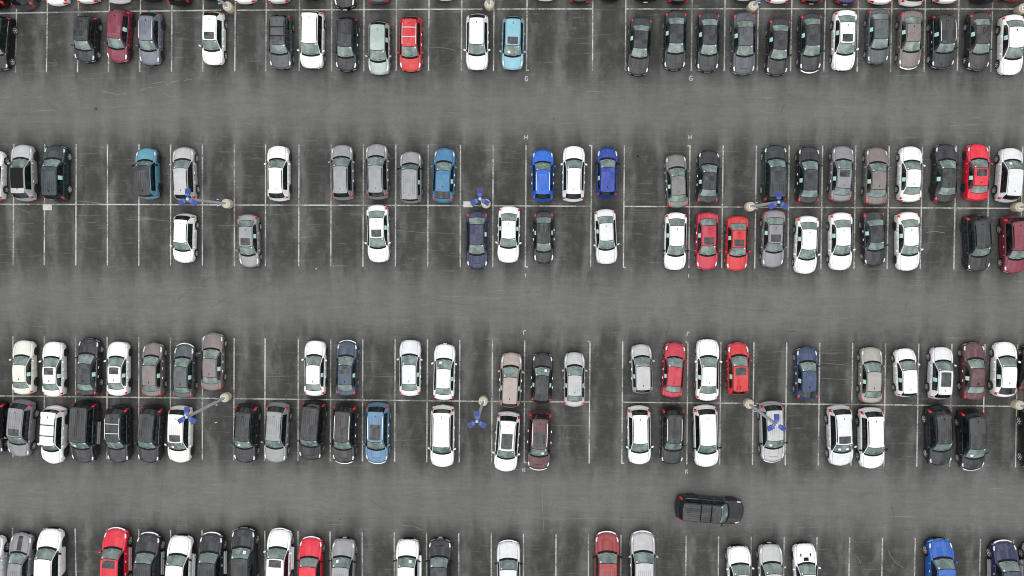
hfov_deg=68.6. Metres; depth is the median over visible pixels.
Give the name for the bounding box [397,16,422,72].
parked crossover
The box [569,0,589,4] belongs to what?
parked sedan
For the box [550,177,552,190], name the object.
side window
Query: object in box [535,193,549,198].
rear window
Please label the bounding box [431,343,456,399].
parked sedan
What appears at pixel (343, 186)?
parked crossover
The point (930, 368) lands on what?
door
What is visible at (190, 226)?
side window
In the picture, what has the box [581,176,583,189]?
side window
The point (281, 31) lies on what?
parked suv
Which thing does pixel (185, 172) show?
parked crossover
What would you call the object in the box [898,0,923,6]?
parked crossover
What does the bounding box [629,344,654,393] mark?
hatchback car
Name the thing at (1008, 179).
parked crossover
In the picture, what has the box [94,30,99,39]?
door
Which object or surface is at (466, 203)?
utility box
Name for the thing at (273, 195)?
rear window
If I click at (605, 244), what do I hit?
parked sedan
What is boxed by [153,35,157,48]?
side window
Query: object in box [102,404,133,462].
parked suv
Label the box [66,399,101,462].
suv
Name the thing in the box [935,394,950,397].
rear window
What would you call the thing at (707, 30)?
parked sedan
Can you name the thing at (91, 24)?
side window
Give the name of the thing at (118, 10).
rear window
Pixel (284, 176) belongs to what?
side window
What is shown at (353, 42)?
side window
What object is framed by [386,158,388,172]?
door
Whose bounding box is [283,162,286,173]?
side window
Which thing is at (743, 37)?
parked sedan
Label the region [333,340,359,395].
parked sedan
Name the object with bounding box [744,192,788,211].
lamp post
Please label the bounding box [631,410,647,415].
rear window
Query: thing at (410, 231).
road scuffs
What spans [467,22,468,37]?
side window
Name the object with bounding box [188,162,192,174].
side window
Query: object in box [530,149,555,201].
parked crossover
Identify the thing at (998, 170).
door
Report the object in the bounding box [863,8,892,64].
parked sedan
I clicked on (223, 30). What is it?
door
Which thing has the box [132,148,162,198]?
boxy suv
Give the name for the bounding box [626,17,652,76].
parked sedan
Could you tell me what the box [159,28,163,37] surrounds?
door
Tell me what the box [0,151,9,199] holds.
parked sedan
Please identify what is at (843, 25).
parked sedan
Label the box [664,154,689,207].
parked sedan
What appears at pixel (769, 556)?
parked suv
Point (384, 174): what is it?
side window
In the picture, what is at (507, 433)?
parked suv
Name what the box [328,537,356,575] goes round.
suv
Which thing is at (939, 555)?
suv
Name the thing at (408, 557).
suv
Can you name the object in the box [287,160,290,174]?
door
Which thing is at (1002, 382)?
liftback car
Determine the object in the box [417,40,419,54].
side window
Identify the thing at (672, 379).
parked sedan
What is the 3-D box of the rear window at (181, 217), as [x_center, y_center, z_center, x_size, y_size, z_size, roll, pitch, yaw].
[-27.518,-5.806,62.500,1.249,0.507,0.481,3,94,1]
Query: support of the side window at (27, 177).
in the parked crossover at (24, 173)
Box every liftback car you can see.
[430,148,456,202]
[530,352,554,402]
[792,346,820,399]
[987,341,1020,396]
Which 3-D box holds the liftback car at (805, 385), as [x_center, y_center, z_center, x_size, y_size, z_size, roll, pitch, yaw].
[24.536,7.137,62.445,2.186,1.542,4.535,0,94,2]
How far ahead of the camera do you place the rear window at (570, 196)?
61.52 m
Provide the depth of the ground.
63.49 m
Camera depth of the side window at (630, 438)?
62.66 m
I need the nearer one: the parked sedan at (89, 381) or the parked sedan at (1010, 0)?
the parked sedan at (1010, 0)
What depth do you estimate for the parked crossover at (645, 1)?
61.05 m
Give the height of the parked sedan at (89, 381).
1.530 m
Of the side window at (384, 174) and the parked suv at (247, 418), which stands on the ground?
the parked suv at (247, 418)
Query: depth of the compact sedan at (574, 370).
62.62 m
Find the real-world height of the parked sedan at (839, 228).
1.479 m
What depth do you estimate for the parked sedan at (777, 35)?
60.55 m
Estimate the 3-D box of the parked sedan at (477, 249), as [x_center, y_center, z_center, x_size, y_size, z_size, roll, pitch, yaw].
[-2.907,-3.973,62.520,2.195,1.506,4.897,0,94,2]
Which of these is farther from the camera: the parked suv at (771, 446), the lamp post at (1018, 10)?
the parked suv at (771, 446)
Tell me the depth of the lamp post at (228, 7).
61.95 m
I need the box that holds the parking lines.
[0,0,1022,575]
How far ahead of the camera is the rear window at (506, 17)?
60.83 m
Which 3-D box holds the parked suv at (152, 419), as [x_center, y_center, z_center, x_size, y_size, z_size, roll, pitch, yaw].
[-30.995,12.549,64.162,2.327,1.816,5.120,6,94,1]
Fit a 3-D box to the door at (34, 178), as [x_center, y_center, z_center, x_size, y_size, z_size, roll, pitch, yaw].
[-40.255,-9.195,63.283,0.110,0.778,0.728,0,94,2]
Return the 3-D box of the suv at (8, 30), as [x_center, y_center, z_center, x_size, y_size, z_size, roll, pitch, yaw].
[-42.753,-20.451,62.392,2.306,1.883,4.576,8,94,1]
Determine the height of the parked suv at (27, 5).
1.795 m
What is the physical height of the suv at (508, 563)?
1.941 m
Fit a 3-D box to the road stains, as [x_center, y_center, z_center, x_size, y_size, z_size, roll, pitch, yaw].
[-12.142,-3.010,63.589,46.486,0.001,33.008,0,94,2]
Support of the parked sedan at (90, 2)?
on the ground
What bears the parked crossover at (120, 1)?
on the ground
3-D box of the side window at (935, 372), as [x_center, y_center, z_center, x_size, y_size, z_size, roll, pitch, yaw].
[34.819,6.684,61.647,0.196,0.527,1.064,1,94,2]
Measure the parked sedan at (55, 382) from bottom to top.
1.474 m
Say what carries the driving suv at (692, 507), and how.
on the ground
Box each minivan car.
[297,11,325,69]
[954,408,988,470]
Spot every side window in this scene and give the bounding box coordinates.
[24,160,30,173]
[25,174,30,189]
[88,21,94,36]
[88,36,93,48]
[121,33,126,46]
[122,15,127,32]
[153,20,158,34]
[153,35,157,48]
[187,223,192,236]
[187,237,191,248]
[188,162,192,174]
[188,175,192,191]
[217,20,221,34]
[217,35,221,48]
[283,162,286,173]
[283,175,286,189]
[348,160,350,172]
[348,174,351,190]
[352,23,355,40]
[352,41,355,55]
[383,159,385,171]
[383,173,386,189]
[417,22,419,39]
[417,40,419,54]
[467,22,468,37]
[484,22,486,37]
[484,38,486,52]
[503,22,505,38]
[520,39,522,54]
[521,22,522,39]
[550,164,552,175]
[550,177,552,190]
[563,175,565,189]
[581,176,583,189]
[629,417,632,435]
[629,436,632,449]
[932,376,937,390]
[933,363,937,375]
[1000,176,1007,192]
[1002,162,1007,174]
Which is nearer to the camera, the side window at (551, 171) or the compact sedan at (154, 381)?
the side window at (551, 171)
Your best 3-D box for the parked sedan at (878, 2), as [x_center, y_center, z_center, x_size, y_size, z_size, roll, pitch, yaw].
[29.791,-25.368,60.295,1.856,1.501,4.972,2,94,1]
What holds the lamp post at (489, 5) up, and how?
on the ground
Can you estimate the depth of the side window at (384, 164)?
61.82 m
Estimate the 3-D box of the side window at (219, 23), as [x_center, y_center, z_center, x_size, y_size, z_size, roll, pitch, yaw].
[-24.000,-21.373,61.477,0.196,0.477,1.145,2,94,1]
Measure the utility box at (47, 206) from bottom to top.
0.064 m
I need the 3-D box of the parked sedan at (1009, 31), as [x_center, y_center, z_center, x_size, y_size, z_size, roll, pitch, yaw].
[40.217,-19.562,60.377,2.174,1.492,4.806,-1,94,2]
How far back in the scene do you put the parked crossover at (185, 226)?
62.74 m
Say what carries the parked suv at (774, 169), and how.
on the ground
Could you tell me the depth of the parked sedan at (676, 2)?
60.80 m
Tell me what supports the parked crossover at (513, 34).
on the ground
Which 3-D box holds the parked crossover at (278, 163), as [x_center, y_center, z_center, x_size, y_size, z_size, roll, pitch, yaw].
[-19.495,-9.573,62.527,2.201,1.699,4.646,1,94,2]
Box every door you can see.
[31,159,37,174]
[31,174,37,183]
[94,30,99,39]
[94,38,99,50]
[127,25,132,36]
[127,34,132,49]
[158,37,162,50]
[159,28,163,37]
[192,237,196,249]
[193,160,196,175]
[193,175,197,184]
[222,28,225,37]
[222,36,225,50]
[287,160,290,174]
[287,175,290,183]
[356,42,358,57]
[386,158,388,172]
[927,361,932,374]
[927,374,931,383]
[994,176,1000,184]
[995,161,1001,175]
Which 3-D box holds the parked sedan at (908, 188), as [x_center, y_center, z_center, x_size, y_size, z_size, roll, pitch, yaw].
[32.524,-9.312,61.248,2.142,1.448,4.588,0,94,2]
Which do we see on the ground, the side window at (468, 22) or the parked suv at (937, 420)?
the parked suv at (937, 420)
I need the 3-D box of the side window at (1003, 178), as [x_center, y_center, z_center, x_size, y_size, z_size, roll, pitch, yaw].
[39.699,-8.359,60.527,0.192,0.498,1.328,2,94,1]
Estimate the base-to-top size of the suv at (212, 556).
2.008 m
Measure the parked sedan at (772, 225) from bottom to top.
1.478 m
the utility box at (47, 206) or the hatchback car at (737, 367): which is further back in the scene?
the utility box at (47, 206)
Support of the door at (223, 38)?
in the parked crossover at (214, 27)
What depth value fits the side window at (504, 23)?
60.79 m
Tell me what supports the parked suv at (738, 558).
on the ground
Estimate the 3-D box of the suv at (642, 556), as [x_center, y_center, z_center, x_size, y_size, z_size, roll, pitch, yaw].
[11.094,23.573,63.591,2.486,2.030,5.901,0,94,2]
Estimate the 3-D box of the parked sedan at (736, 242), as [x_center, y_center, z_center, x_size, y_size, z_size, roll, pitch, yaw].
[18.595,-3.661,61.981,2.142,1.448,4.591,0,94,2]
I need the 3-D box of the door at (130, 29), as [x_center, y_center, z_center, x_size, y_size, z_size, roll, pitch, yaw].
[-31.676,-21.346,62.309,0.107,0.758,0.724,6,94,1]
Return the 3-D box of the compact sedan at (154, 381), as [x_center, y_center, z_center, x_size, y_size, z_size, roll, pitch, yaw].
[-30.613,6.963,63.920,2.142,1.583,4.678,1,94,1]
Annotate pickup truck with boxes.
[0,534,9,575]
[295,536,324,575]
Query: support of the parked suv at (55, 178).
on the ground
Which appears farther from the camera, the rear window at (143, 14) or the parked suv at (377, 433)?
the parked suv at (377, 433)
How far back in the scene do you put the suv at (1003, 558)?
62.58 m
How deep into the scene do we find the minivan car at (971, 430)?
61.87 m
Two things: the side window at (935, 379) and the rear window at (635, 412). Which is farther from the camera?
the rear window at (635, 412)
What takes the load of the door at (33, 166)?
in the parked crossover at (24, 173)
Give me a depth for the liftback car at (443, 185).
61.88 m
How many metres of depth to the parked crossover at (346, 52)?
61.28 m
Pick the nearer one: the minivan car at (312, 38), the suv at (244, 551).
the minivan car at (312, 38)
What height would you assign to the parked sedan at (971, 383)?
1.490 m
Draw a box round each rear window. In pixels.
[12,192,28,197]
[111,9,125,12]
[140,13,155,16]
[174,215,189,220]
[175,195,190,198]
[204,12,218,16]
[269,193,284,197]
[334,192,348,197]
[369,191,383,196]
[402,17,417,19]
[469,14,484,17]
[506,17,520,19]
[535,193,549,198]
[566,194,580,198]
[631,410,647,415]
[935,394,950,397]
[1002,194,1019,199]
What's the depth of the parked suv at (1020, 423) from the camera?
62.44 m
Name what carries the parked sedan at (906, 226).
on the ground
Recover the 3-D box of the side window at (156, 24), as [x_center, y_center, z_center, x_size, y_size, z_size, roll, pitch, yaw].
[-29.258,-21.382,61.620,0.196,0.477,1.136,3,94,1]
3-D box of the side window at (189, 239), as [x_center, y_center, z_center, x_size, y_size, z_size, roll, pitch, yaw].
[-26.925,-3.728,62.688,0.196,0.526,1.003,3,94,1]
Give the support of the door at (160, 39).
in the parked crossover at (151, 27)
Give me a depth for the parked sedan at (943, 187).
60.87 m
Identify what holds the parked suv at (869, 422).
on the ground
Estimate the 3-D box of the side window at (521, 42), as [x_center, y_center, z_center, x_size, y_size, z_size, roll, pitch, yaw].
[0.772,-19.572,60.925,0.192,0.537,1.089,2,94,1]
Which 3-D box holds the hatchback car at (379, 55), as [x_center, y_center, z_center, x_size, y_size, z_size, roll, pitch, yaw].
[-10.955,-19.755,61.709,2.162,1.601,4.400,1,94,1]
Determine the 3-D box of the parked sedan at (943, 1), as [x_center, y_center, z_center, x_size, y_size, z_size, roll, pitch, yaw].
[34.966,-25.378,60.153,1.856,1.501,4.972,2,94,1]
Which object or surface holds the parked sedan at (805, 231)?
on the ground
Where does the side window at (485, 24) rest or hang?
in the parked crossover at (477, 40)
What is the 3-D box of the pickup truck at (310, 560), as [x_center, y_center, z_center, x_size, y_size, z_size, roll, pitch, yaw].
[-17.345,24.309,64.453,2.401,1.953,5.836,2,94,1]
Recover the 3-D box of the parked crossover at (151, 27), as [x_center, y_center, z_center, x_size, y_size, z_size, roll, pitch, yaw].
[-29.995,-20.689,62.141,2.152,1.661,4.395,3,94,1]
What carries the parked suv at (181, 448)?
on the ground
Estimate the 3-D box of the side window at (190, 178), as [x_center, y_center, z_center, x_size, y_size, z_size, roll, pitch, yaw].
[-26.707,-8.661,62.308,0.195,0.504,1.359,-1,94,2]
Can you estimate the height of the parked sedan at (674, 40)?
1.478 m
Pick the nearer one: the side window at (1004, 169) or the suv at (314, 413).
the side window at (1004, 169)
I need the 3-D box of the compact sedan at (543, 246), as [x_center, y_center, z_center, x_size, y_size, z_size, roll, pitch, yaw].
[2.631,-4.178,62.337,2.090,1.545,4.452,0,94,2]
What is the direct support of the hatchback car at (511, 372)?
on the ground
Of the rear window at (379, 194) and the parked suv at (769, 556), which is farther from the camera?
the parked suv at (769, 556)
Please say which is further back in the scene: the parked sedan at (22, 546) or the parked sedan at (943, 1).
the parked sedan at (22, 546)
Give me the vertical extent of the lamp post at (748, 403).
7.880 m
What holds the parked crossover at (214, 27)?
on the ground
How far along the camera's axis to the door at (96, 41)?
62.41 m
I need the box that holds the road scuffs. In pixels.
[6,47,943,566]
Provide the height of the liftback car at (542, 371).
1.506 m
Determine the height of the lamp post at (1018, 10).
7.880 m
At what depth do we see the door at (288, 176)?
62.55 m
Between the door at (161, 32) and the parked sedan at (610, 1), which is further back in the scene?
the door at (161, 32)
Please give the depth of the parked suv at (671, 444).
62.46 m
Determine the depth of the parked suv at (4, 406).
64.52 m
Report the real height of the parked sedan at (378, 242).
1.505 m
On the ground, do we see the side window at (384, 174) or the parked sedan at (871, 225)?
the parked sedan at (871, 225)
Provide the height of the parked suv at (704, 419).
1.865 m
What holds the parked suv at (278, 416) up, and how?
on the ground
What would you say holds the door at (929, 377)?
in the parked crossover at (939, 384)
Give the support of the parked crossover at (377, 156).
on the ground
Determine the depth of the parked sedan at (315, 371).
63.27 m
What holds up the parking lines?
on the ground
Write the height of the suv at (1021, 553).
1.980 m
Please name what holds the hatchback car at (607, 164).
on the ground
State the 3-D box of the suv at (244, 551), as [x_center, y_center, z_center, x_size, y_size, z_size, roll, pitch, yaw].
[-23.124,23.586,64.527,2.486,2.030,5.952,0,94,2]
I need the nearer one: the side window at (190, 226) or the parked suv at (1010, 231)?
the parked suv at (1010, 231)
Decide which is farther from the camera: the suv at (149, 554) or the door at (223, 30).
the suv at (149, 554)
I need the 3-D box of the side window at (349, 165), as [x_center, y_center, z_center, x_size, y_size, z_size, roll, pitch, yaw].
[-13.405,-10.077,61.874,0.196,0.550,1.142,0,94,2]
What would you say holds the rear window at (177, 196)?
in the parked crossover at (185, 172)
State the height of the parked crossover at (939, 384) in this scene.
1.658 m
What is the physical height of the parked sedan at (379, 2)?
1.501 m
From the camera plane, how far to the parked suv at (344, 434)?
63.17 m
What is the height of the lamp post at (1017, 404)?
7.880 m
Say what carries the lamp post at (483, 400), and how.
on the ground
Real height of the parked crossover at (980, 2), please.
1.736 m
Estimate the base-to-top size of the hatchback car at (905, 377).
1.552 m
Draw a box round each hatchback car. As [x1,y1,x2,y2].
[365,21,391,75]
[498,352,523,407]
[595,147,620,197]
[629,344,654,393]
[725,342,752,394]
[891,348,919,396]
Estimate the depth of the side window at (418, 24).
60.98 m
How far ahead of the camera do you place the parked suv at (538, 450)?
62.71 m
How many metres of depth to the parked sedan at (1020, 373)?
61.96 m
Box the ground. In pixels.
[0,0,1023,575]
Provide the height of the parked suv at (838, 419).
1.846 m
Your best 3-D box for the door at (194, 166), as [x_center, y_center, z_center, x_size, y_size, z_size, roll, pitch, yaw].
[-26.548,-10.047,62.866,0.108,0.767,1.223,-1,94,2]
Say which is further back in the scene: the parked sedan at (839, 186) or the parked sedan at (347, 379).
the parked sedan at (347, 379)
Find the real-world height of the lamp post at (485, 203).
7.880 m
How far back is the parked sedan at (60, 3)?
62.10 m
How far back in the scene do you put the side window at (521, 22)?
60.81 m
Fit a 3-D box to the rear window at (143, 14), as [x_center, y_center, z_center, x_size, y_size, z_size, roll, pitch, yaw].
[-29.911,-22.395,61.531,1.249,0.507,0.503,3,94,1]
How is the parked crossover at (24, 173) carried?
on the ground
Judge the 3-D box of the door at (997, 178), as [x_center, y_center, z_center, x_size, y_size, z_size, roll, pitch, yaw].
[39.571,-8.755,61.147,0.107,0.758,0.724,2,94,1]
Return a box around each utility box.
[43,204,51,209]
[463,201,472,206]
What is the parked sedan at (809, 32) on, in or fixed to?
on the ground
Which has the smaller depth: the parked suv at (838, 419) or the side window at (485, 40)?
the side window at (485, 40)
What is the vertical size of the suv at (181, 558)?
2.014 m
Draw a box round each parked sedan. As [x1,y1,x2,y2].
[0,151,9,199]
[5,531,37,575]
[9,340,39,394]
[39,341,68,396]
[46,0,70,6]
[74,337,103,395]
[77,0,100,4]
[104,341,132,395]
[198,332,226,390]
[235,0,256,4]
[268,0,290,4]
[301,340,327,395]
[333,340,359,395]
[364,204,390,262]
[368,0,389,4]
[397,339,422,395]
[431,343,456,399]
[464,211,489,269]
[495,206,521,262]
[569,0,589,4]
[594,209,619,264]
[601,0,620,2]
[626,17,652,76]
[660,342,687,396]
[662,11,688,71]
[662,212,688,270]
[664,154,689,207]
[667,0,687,4]
[694,212,720,269]
[694,338,721,400]
[695,12,721,72]
[695,150,721,203]
[724,216,750,270]
[730,12,758,75]
[759,210,787,267]
[763,18,791,76]
[766,0,787,3]
[790,542,820,575]
[791,216,820,273]
[794,146,822,203]
[796,13,824,73]
[800,0,822,4]
[826,146,856,201]
[826,212,855,270]
[829,10,858,71]
[833,0,856,4]
[856,346,885,402]
[858,211,888,266]
[860,147,891,204]
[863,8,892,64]
[867,0,891,4]
[892,212,922,270]
[894,11,924,69]
[894,146,925,201]
[928,144,960,202]
[932,0,956,3]
[957,341,988,399]
[960,144,992,200]
[962,12,994,71]
[994,14,1023,75]
[1001,0,1019,1]
[1017,345,1023,390]
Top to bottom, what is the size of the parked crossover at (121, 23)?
1.687 m
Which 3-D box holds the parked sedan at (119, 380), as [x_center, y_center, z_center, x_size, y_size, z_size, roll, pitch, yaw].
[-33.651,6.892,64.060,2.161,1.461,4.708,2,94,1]
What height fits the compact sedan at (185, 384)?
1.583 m
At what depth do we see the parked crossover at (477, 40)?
60.98 m
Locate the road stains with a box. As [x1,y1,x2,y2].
[95,54,645,446]
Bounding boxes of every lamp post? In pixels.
[177,392,231,423]
[178,188,233,208]
[217,0,234,12]
[467,395,487,427]
[470,188,490,208]
[484,0,493,10]
[743,398,786,431]
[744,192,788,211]
[746,0,759,12]
[1010,202,1023,211]
[1010,399,1023,409]
[1013,3,1023,14]
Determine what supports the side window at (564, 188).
in the parked crossover at (573, 170)
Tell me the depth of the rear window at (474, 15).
60.86 m
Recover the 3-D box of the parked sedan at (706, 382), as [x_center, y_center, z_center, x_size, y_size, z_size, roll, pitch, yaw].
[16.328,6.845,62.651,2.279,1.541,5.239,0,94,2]
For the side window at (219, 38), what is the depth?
61.65 m
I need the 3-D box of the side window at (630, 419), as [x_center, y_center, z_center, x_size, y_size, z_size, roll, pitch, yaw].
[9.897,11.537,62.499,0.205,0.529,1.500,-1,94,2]
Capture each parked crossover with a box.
[7,144,40,200]
[70,15,102,63]
[103,9,135,63]
[109,0,131,3]
[135,12,165,65]
[167,0,191,6]
[169,147,199,201]
[170,213,198,262]
[199,12,227,65]
[264,146,291,200]
[328,144,355,199]
[332,17,359,72]
[363,144,389,199]
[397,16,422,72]
[463,14,489,70]
[499,16,525,70]
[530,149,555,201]
[560,146,586,201]
[626,405,653,463]
[635,0,655,2]
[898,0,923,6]
[925,346,956,398]
[970,0,993,4]
[991,148,1023,202]
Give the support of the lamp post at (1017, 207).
on the ground
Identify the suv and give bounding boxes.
[0,0,9,9]
[0,15,17,70]
[0,400,8,452]
[4,399,38,456]
[10,0,40,10]
[33,527,68,575]
[37,405,68,463]
[39,145,71,201]
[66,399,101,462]
[98,527,132,575]
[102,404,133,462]
[131,531,164,575]
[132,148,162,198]
[134,404,166,462]
[163,534,196,575]
[164,405,195,461]
[195,531,226,575]
[227,526,259,575]
[230,402,261,462]
[261,402,291,462]
[263,527,293,575]
[266,14,294,69]
[296,399,327,459]
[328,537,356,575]
[329,402,358,463]
[362,402,390,463]
[393,537,420,575]
[397,151,422,202]
[425,537,452,575]
[428,405,455,466]
[492,411,519,470]
[494,539,521,575]
[525,409,552,469]
[593,531,621,575]
[629,530,657,575]
[659,405,686,463]
[674,493,743,526]
[691,404,721,466]
[725,544,753,575]
[756,542,785,575]
[757,401,787,462]
[760,145,790,202]
[824,405,856,465]
[855,407,887,467]
[922,405,955,465]
[923,537,957,575]
[926,14,958,69]
[959,214,993,271]
[986,539,1022,575]
[996,215,1023,273]
[1016,408,1023,466]
[1018,542,1023,575]
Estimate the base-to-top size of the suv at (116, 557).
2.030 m
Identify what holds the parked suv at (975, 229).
on the ground
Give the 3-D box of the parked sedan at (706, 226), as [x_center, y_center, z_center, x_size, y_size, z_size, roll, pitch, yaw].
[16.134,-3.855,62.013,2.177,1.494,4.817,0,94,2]
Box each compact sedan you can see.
[139,342,167,396]
[170,343,197,397]
[235,214,261,267]
[334,0,356,10]
[531,211,555,263]
[562,351,586,406]
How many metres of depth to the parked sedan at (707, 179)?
61.41 m
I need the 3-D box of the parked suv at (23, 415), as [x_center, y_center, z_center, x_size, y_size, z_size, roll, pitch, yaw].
[-42.258,12.122,64.444,2.320,1.814,5.040,7,94,1]
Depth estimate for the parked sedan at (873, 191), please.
61.04 m
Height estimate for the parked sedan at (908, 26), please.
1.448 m
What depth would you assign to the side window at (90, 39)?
61.90 m
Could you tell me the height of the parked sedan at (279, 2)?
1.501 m

